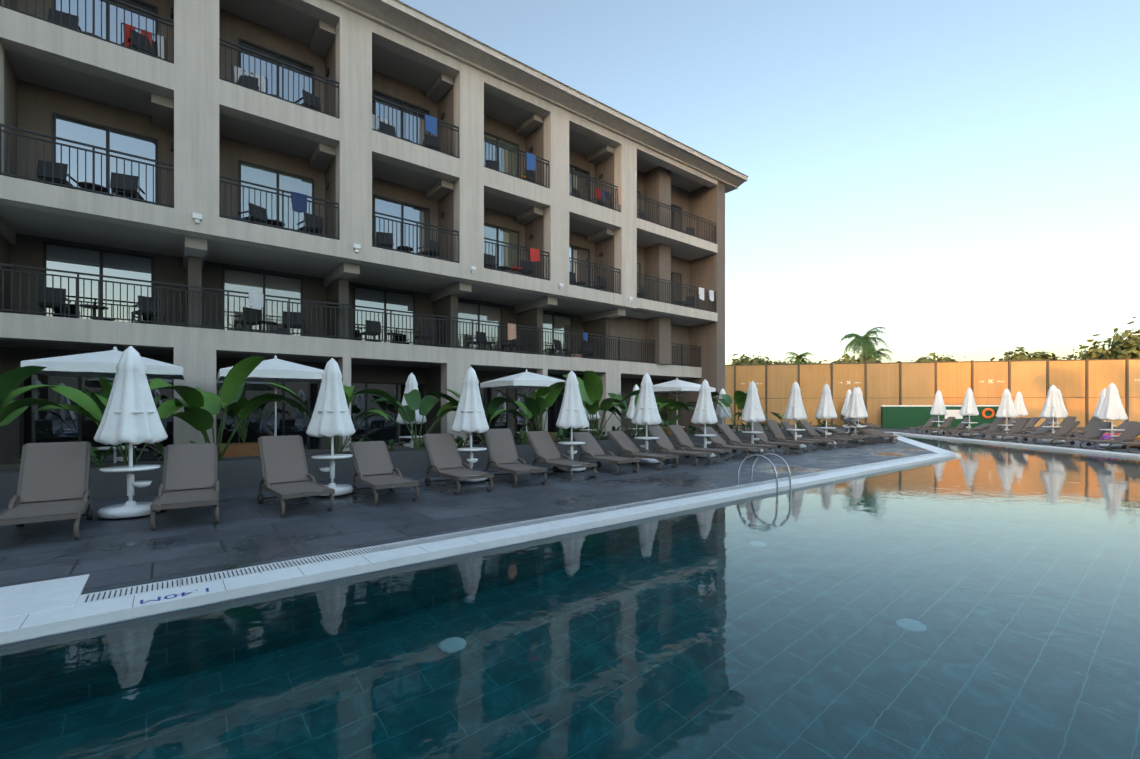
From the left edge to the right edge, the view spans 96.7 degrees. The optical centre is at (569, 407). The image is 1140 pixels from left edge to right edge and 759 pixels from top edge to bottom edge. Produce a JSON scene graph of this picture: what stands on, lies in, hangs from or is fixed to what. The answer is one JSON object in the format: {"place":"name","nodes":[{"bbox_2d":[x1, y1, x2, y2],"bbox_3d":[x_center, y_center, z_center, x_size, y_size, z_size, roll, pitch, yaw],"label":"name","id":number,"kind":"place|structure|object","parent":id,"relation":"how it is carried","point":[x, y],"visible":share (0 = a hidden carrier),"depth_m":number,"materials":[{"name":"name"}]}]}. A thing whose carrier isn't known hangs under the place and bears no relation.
{"place":"outdoors","nodes":[
{"label":"outdoors","id":0,"kind":"place"},
{"bbox_2d":[0,0,748,463],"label":"hotel building","id":1,"kind":"structure","parent":0,"point":[194,138],"depth_m":14.93,"materials":[{"name":"beige paint"}]},
{"bbox_2d":[35,8,713,358],"bbox_3d":[-7.022,-5.549,14.969,34.244,7.062,2.146,0,0,-38],"label":"balcony furniture and towels","id":2,"kind":"object","parent":1,"relation":"on","point":[299,202],"visible":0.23,"depth_m":13.94,"materials":[{"name":"grey fabric"}]},
{"bbox_2d":[0,426,1139,594],"bbox_3d":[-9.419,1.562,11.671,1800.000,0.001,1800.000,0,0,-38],"label":"deck","id":3,"kind":"structure","parent":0,"point":[247,530],"depth_m":7.31,"materials":[{"name":"tile"}]},
{"bbox_2d":[0,441,92,539],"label":"sun lounger","id":4,"kind":"object","parent":3,"relation":"on","point":[53,479],"visible":1,"depth_m":6.68,"materials":[{"name":"plastic"}]},
{"bbox_2d":[20,346,184,462],"bbox_3d":[-9.571,0.127,10.656,2.314,2.830,2.314,0,0,-36],"label":"open parasol","id":5,"kind":"object","parent":3,"relation":"on","point":[102,364],"visible":0.52,"depth_m":10.10,"materials":[{"name":"fabric"}]},
{"bbox_2d":[94,346,167,518],"bbox_3d":[-6.314,0.332,7.275,0.821,2.422,0.814,0,0,-24],"label":"closed parasol","id":6,"kind":"object","parent":3,"relation":"on","point":[131,417],"visible":0.96,"depth_m":7.16,"materials":[{"name":"fabric"}]},
{"bbox_2d":[143,442,164,460],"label":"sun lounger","id":7,"kind":"object","parent":3,"relation":"on","point":[153,446],"visible":0.02,"depth_m":12.10,"materials":[{"name":"plastic"}]},
{"bbox_2d":[150,443,219,530],"bbox_3d":[-5.463,1.073,7.266,0.720,0.992,1.828,0,0,-35],"label":"sun lounger","id":8,"kind":"object","parent":3,"relation":"on","point":[190,473],"visible":1,"depth_m":7.58,"materials":[{"name":"plastic"}]},
{"bbox_2d":[217,355,323,435],"bbox_3d":[-7.261,0.127,12.492,2.314,2.830,2.314,0,0,-36],"label":"open parasol","id":9,"kind":"object","parent":3,"relation":"on","point":[275,369],"visible":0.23,"depth_m":11.97,"materials":[{"name":"fabric"}]},
{"bbox_2d":[257,435,334,516],"bbox_3d":[-4.349,1.025,7.969,0.720,1.089,1.696,0,0,-42],"label":"sun lounger","id":10,"kind":"object","parent":3,"relation":"on","point":[285,474],"visible":0.96,"depth_m":8.26,"materials":[{"name":"plastic"}]},
{"bbox_2d":[265,428,335,452],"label":"sun lounger","id":11,"kind":"object","parent":3,"relation":"on","point":[268,431],"visible":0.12,"depth_m":14.30,"materials":[{"name":"plastic"}]},
{"bbox_2d":[306,358,354,496],"bbox_3d":[-4.242,0.332,9.072,0.821,2.422,0.814,0,0,12],"label":"closed parasol","id":12,"kind":"object","parent":3,"relation":"on","point":[331,417],"visible":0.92,"depth_m":8.89,"materials":[{"name":"fabric"}]},
{"bbox_2d":[349,441,418,505],"bbox_3d":[-3.325,1.110,8.920,0.720,0.918,1.900,0,0,-36],"label":"sun lounger","id":13,"kind":"object","parent":3,"relation":"on","point":[375,469],"visible":0.92,"depth_m":9.18,"materials":[{"name":"plastic"}]},
{"bbox_2d":[387,433,431,448],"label":"sun lounger","id":14,"kind":"object","parent":3,"relation":"on","point":[402,446],"visible":0.27,"depth_m":15.99,"materials":[{"name":"plastic"}]},
{"bbox_2d":[396,373,426,447],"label":"closed parasol","id":15,"kind":"object","parent":3,"relation":"on","point":[411,384],"visible":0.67,"depth_m":14.39,"materials":[{"name":"fabric"}]},
{"bbox_2d":[0,427,834,507],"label":"planter wall","id":16,"kind":"structure","parent":3,"relation":"on","point":[238,465],"depth_m":10.75,"materials":[{"name":"concrete"}]},
{"bbox_2d":[0,356,835,467],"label":"banana plants","id":17,"kind":"object","parent":16,"relation":"on","point":[201,407],"visible":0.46,"depth_m":10.79,"materials":[{"name":"green plant"}]},
{"bbox_2d":[422,433,493,494],"bbox_3d":[-2.226,1.058,9.849,0.720,1.021,1.794,0,0,-37],"label":"sun lounger","id":18,"kind":"object","parent":3,"relation":"on","point":[444,456],"visible":0.98,"depth_m":10.14,"materials":[{"name":"plastic"}]},
{"bbox_2d":[450,367,488,481],"bbox_3d":[-2.108,0.344,10.691,0.823,2.397,0.823,0,0,-22],"label":"closed parasol","id":19,"kind":"object","parent":3,"relation":"on","point":[470,417],"visible":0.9,"depth_m":10.54,"materials":[{"name":"fabric"}]},
{"bbox_2d":[472,432,515,443],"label":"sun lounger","id":20,"kind":"object","parent":3,"relation":"on","point":[476,438],"visible":0.12,"depth_m":17.64,"materials":[{"name":"plastic"}]},
{"bbox_2d":[484,428,546,486],"bbox_3d":[-1.198,1.025,10.680,0.720,1.089,1.696,0,0,-32],"label":"sun lounger","id":21,"kind":"object","parent":3,"relation":"on","point":[501,449],"visible":0.92,"depth_m":11.04,"materials":[{"name":"plastic"}]},
{"bbox_2d":[480,369,565,432],"bbox_3d":[-1.467,0.127,17.095,2.314,2.830,2.314,0,0,-36],"label":"open parasol","id":22,"kind":"object","parent":3,"relation":"on","point":[526,379],"visible":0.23,"depth_m":16.40,"materials":[{"name":"fabric"}]},
{"bbox_2d":[527,422,570,440],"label":"sun lounger","id":23,"kind":"object","parent":3,"relation":"on","point":[533,425],"visible":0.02,"depth_m":19.56,"materials":[{"name":"plastic"}]},
{"bbox_2d":[525,431,596,480],"bbox_3d":[-0.248,1.073,11.562,0.720,0.992,1.828,0,0,-39],"label":"sun lounger","id":24,"kind":"object","parent":3,"relation":"on","point":[544,448],"visible":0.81,"depth_m":11.83,"materials":[{"name":"plastic"}]},
{"bbox_2d":[0,432,1139,643],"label":"pool coping","id":25,"kind":"object","parent":3,"relation":"on","point":[39,609],"visible":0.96,"depth_m":4.94,"materials":[{"name":"grey stone"}]},
{"bbox_2d":[735,453,790,494],"bbox_3d":[3.789,1.783,9.899,0.570,1.759,0.933,0,0,-38],"label":"pool ladder","id":26,"kind":"object","parent":25,"relation":"attached to","point":[771,463],"visible":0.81,"depth_m":9.81,"materials":[{"name":"silver metal"}]},
{"bbox_2d":[556,371,588,471],"bbox_3d":[0.066,0.323,12.399,0.820,2.440,0.827,0,0,9],"label":"closed parasol","id":27,"kind":"object","parent":3,"relation":"on","point":[572,414],"visible":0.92,"depth_m":12.22,"materials":[{"name":"fabric"}]},
{"bbox_2d":[579,406,599,431],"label":"closed parasol","id":28,"kind":"object","parent":3,"relation":"on","point":[594,417],"visible":0.21,"depth_m":18.47,"materials":[{"name":"fabric"}]},
{"bbox_2d":[570,432,639,474],"bbox_3d":[0.818,1.110,12.602,0.720,0.918,1.900,0,0,-37],"label":"sun lounger","id":29,"kind":"object","parent":3,"relation":"on","point":[590,448],"visible":0.85,"depth_m":12.83,"materials":[{"name":"plastic"}]},
{"bbox_2d":[594,427,629,438],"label":"sun lounger","id":30,"kind":"object","parent":3,"relation":"on","point":[623,429],"visible":0.1,"depth_m":21.87,"materials":[{"name":"plastic"}]},
{"bbox_2d":[625,384,642,435],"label":"closed parasol","id":31,"kind":"object","parent":3,"relation":"on","point":[631,411],"visible":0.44,"depth_m":20.29,"materials":[{"name":"fabric"}]},
{"bbox_2d":[607,430,678,469],"bbox_3d":[1.885,1.110,13.419,0.720,0.918,1.900,0,0,-44],"label":"sun lounger","id":32,"kind":"object","parent":3,"relation":"on","point":[624,443],"visible":0.9,"depth_m":13.56,"materials":[{"name":"plastic"}]},
{"bbox_2d":[631,373,661,463],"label":"closed parasol","id":33,"kind":"object","parent":3,"relation":"on","point":[646,412],"visible":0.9,"depth_m":13.96,"materials":[{"name":"fabric"}]},
{"bbox_2d":[628,418,665,436],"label":"sun lounger","id":34,"kind":"object","parent":3,"relation":"on","point":[660,425],"visible":0.17,"depth_m":23.31,"materials":[{"name":"plastic"}]},
{"bbox_2d":[639,378,715,427],"bbox_3d":[4.640,0.127,21.946,2.314,2.830,2.314,0,0,-38],"label":"open parasol","id":35,"kind":"object","parent":3,"relation":"on","point":[676,386],"visible":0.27,"depth_m":21.26,"materials":[{"name":"fabric"}]},
{"bbox_2d":[645,426,711,465],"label":"sun lounger","id":36,"kind":"object","parent":3,"relation":"on","point":[663,443],"visible":0.79,"depth_m":14.44,"materials":[{"name":"plastic"}]},
{"bbox_2d":[686,424,703,433],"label":"sun lounger","id":37,"kind":"object","parent":3,"relation":"on","point":[697,426],"visible":0.15,"depth_m":25.41,"materials":[{"name":"plastic"}]},
{"bbox_2d":[667,425,731,462],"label":"sun lounger","id":38,"kind":"object","parent":3,"relation":"on","point":[682,438],"visible":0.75,"depth_m":15.33,"materials":[{"name":"plastic"}]},
{"bbox_2d":[691,379,717,456],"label":"closed parasol","id":39,"kind":"object","parent":3,"relation":"on","point":[704,413],"visible":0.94,"depth_m":15.70,"materials":[{"name":"fabric"}]},
{"bbox_2d":[715,389,730,423],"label":"closed parasol","id":40,"kind":"object","parent":3,"relation":"on","point":[720,412],"visible":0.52,"depth_m":23.32,"materials":[{"name":"fabric"}]},
{"bbox_2d":[698,427,761,458],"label":"sun lounger","id":41,"kind":"object","parent":3,"relation":"on","point":[717,441],"visible":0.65,"depth_m":16.26,"materials":[{"name":"plastic"}]},
{"bbox_2d":[717,424,776,455],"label":"sun lounger","id":42,"kind":"object","parent":3,"relation":"on","point":[728,433],"visible":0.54,"depth_m":17.15,"materials":[{"name":"plastic"}]},
{"bbox_2d":[741,381,765,451],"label":"closed parasol","id":43,"kind":"object","parent":3,"relation":"on","point":[752,411],"visible":0.85,"depth_m":17.43,"materials":[{"name":"fabric"}]},
{"bbox_2d":[747,421,800,453],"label":"sun lounger","id":44,"kind":"object","parent":3,"relation":"on","point":[757,427],"visible":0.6,"depth_m":17.96,"materials":[{"name":"plastic"}]},
{"bbox_2d":[765,420,818,451],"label":"sun lounger","id":45,"kind":"object","parent":3,"relation":"on","point":[776,431],"visible":0.83,"depth_m":18.92,"materials":[{"name":"plastic"}]},
{"bbox_2d":[783,381,806,448],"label":"closed parasol","id":46,"kind":"object","parent":3,"relation":"on","point":[795,410],"visible":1,"depth_m":19.02,"materials":[{"name":"fabric"}]},
{"bbox_2d":[780,422,834,449],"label":"sun lounger","id":47,"kind":"object","parent":3,"relation":"on","point":[786,425],"visible":0.56,"depth_m":19.59,"materials":[{"name":"plastic"}]},
{"bbox_2d":[814,383,836,444],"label":"closed parasol","id":48,"kind":"object","parent":3,"relation":"on","point":[826,409],"visible":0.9,"depth_m":20.80,"materials":[{"name":"fabric"}]},
{"bbox_2d":[799,421,851,447],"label":"sun lounger","id":49,"kind":"object","parent":3,"relation":"on","point":[810,430],"visible":0.83,"depth_m":20.60,"materials":[{"name":"plastic"}]},
{"bbox_2d":[813,427,865,445],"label":"sun lounger","id":50,"kind":"object","parent":3,"relation":"on","point":[819,430],"visible":0.65,"depth_m":21.25,"materials":[{"name":"plastic"}]},
{"bbox_2d":[841,389,850,432],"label":"closed parasol","id":51,"kind":"object","parent":3,"relation":"on","point":[848,393],"visible":0.29,"depth_m":28.02,"materials":[{"name":"fabric"}]},
{"bbox_2d":[825,426,878,444],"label":"sun lounger","id":52,"kind":"object","parent":3,"relation":"on","point":[837,431],"visible":0.73,"depth_m":22.13,"materials":[{"name":"plastic"}]},
{"bbox_2d":[844,387,865,441],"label":"closed parasol","id":53,"kind":"object","parent":3,"relation":"on","point":[855,411],"visible":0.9,"depth_m":22.47,"materials":[{"name":"fabric"}]},
{"bbox_2d":[840,417,875,432],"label":"sun lounger","id":54,"kind":"object","parent":3,"relation":"on","point":[850,429],"visible":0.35,"depth_m":28.37,"materials":[{"name":"plastic"}]},
{"bbox_2d":[852,387,867,440],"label":"closed parasol","id":55,"kind":"object","parent":3,"relation":"on","point":[862,402],"visible":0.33,"depth_m":23.08,"materials":[{"name":"fabric"}]},
{"bbox_2d":[841,420,883,437],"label":"sun lounger","id":56,"kind":"object","parent":3,"relation":"on","point":[861,429],"visible":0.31,"depth_m":26.00,"materials":[{"name":"plastic"}]},
{"bbox_2d":[852,419,881,428],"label":"sun lounger","id":57,"kind":"object","parent":3,"relation":"on","point":[867,425],"visible":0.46,"depth_m":33.96,"materials":[{"name":"plastic"}]},
{"bbox_2d":[844,419,891,442],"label":"sun lounger","id":58,"kind":"object","parent":3,"relation":"on","point":[848,423],"visible":0.38,"depth_m":23.23,"materials":[{"name":"plastic"}]},
{"bbox_2d":[844,421,892,440],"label":"sun lounger","id":59,"kind":"object","parent":3,"relation":"on","point":[881,434],"visible":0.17,"depth_m":23.74,"materials":[{"name":"plastic"}]},
{"bbox_2d":[848,420,897,443],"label":"sun lounger","id":60,"kind":"object","parent":3,"relation":"on","point":[865,433],"visible":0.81,"depth_m":22.27,"materials":[{"name":"plastic"}]},
{"bbox_2d":[854,422,893,439],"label":"sun lounger","id":61,"kind":"object","parent":3,"relation":"on","point":[878,432],"visible":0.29,"depth_m":24.71,"materials":[{"name":"plastic"}]},
{"bbox_2d":[902,417,939,432],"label":"sun lounger","id":62,"kind":"object","parent":3,"relation":"on","point":[929,424],"visible":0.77,"depth_m":30.72,"materials":[{"name":"plastic"}]},
{"bbox_2d":[725,358,1139,427],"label":"fence","id":63,"kind":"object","parent":3,"relation":"on","point":[1080,385],"depth_m":39.41,"materials":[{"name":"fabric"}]},
{"bbox_2d":[916,417,955,434],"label":"sun lounger","id":64,"kind":"object","parent":3,"relation":"on","point":[946,423],"visible":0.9,"depth_m":29.25,"materials":[{"name":"plastic"}]},
{"bbox_2d":[930,390,947,433],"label":"closed parasol","id":65,"kind":"object","parent":3,"relation":"on","point":[938,407],"visible":0.85,"depth_m":29.82,"materials":[{"name":"fabric"}]},
{"bbox_2d":[880,405,1003,428],"bbox_3d":[27.157,0.702,36.780,7.614,1.720,2.048,0,0,18],"label":"green perimeter fence panel","id":66,"kind":"object","parent":3,"relation":"on","point":[896,416],"visible":0.67,"depth_m":37.59,"materials":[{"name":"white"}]},
{"bbox_2d":[930,417,972,435],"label":"sun lounger","id":67,"kind":"object","parent":3,"relation":"on","point":[960,426],"visible":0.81,"depth_m":27.90,"materials":[{"name":"plastic"}]},
{"bbox_2d":[945,423,990,436],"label":"sun lounger","id":68,"kind":"object","parent":3,"relation":"on","point":[981,426],"visible":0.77,"depth_m":26.69,"materials":[{"name":"plastic"}]},
{"bbox_2d":[959,387,978,435],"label":"closed parasol","id":69,"kind":"object","parent":3,"relation":"on","point":[969,407],"visible":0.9,"depth_m":27.17,"materials":[{"name":"fabric"}]},
{"bbox_2d":[961,417,1005,438],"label":"sun lounger","id":70,"kind":"object","parent":3,"relation":"on","point":[995,426],"visible":0.75,"depth_m":25.25,"materials":[{"name":"plastic"}]},
{"bbox_2d":[985,418,1017,432],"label":"sun lounger","id":71,"kind":"object","parent":3,"relation":"on","point":[1009,422],"visible":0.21,"depth_m":30.42,"materials":[{"name":"plastic"}]},
{"bbox_2d":[981,417,1029,440],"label":"sun lounger","id":72,"kind":"object","parent":3,"relation":"on","point":[1019,425],"visible":0.94,"depth_m":23.85,"materials":[{"name":"plastic"}]},
{"bbox_2d":[995,388,1017,438],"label":"closed parasol","id":73,"kind":"object","parent":3,"relation":"on","point":[1006,409],"visible":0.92,"depth_m":24.54,"materials":[{"name":"fabric"}]},
{"bbox_2d":[1012,391,1027,433],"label":"closed parasol","id":74,"kind":"object","parent":3,"relation":"on","point":[1019,406],"visible":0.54,"depth_m":29.65,"materials":[{"name":"fabric"}]},
{"bbox_2d":[999,417,1040,433],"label":"sun lounger","id":75,"kind":"object","parent":3,"relation":"on","point":[1032,422],"visible":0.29,"depth_m":29.04,"materials":[{"name":"plastic"}]},
{"bbox_2d":[1001,427,1058,442],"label":"sun lounger","id":76,"kind":"object","parent":3,"relation":"on","point":[1042,431],"visible":0.75,"depth_m":22.65,"materials":[{"name":"plastic"}]},
{"bbox_2d":[1021,418,1056,433],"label":"sun lounger","id":77,"kind":"object","parent":3,"relation":"on","point":[1047,422],"visible":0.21,"depth_m":27.86,"materials":[{"name":"plastic"}]},
{"bbox_2d":[1021,421,1080,444],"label":"sun lounger","id":78,"kind":"object","parent":3,"relation":"on","point":[1065,429],"visible":0.88,"depth_m":21.34,"materials":[{"name":"plastic"}]},
{"bbox_2d":[1039,385,1066,442],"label":"closed parasol","id":79,"kind":"object","parent":3,"relation":"on","point":[1053,408],"visible":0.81,"depth_m":21.91,"materials":[{"name":"fabric"}]},
{"bbox_2d":[1031,416,1076,436],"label":"sun lounger","id":80,"kind":"object","parent":3,"relation":"on","point":[1069,418],"visible":0.15,"depth_m":26.57,"materials":[{"name":"plastic"}]},
{"bbox_2d":[1049,389,1067,435],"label":"closed parasol","id":81,"kind":"object","parent":3,"relation":"on","point":[1061,398],"visible":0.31,"depth_m":27.00,"materials":[{"name":"fabric"}]},
{"bbox_2d":[1055,417,1101,433],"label":"sun lounger","id":82,"kind":"object","parent":3,"relation":"on","point":[1092,422],"visible":0.33,"depth_m":25.27,"materials":[{"name":"plastic"}]},
{"bbox_2d":[1050,422,1113,446],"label":"sun lounger","id":83,"kind":"object","parent":3,"relation":"on","point":[1093,432],"visible":0.79,"depth_m":20.08,"materials":[{"name":"plastic"}]},
{"bbox_2d":[1093,388,1114,432],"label":"closed parasol","id":84,"kind":"object","parent":3,"relation":"on","point":[1100,403],"visible":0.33,"depth_m":24.51,"materials":[{"name":"fabric"}]},
{"bbox_2d":[1079,421,1136,437],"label":"sun lounger","id":85,"kind":"object","parent":3,"relation":"on","point":[1124,425],"visible":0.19,"depth_m":23.73,"materials":[{"name":"plastic"}]},
{"bbox_2d":[1079,422,1139,449],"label":"sun lounger","id":86,"kind":"object","parent":3,"relation":"on","point":[1130,432],"visible":0.9,"depth_m":18.71,"materials":[{"name":"plastic"}]},
{"bbox_2d":[1098,383,1127,447],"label":"closed parasol","id":87,"kind":"object","parent":3,"relation":"on","point":[1112,408],"visible":0.88,"depth_m":19.25,"materials":[{"name":"fabric"}]},
{"bbox_2d":[1092,433,1139,446],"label":"pool floats and beanbags","id":88,"kind":"object","parent":3,"relation":"on","point":[1107,435],"visible":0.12,"depth_m":20.84,"materials":[{"name":"purple plastic"}]},
{"bbox_2d":[1107,439,1139,452],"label":"sun lounger","id":89,"kind":"object","parent":3,"relation":"on","point":[1136,442],"visible":0.98,"depth_m":17.74,"materials":[{"name":"plastic"}]},
{"bbox_2d":[399,0,1139,364],"label":"sky","id":90,"kind":"structure","parent":0,"point":[958,178],"materials":[{"name":"blue"}]},
{"bbox_2d":[728,317,1139,364],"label":"trees","id":91,"kind":"object","parent":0,"point":[1122,348],"depth_m":71.65,"materials":[{"name":"palm fronds"},{"name":"broad leaves"},{"name":"bark"}]},
{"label":"swimming pool","id":92,"kind":"structure","parent":0,"visible":0},
{"bbox_2d":[0,434,1139,758],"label":"pool water surface","id":93,"kind":"object","parent":92,"relation":"in","point":[976,600],"visible":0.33,"depth_m":3.46,"materials":[{"name":"teal liquid"}]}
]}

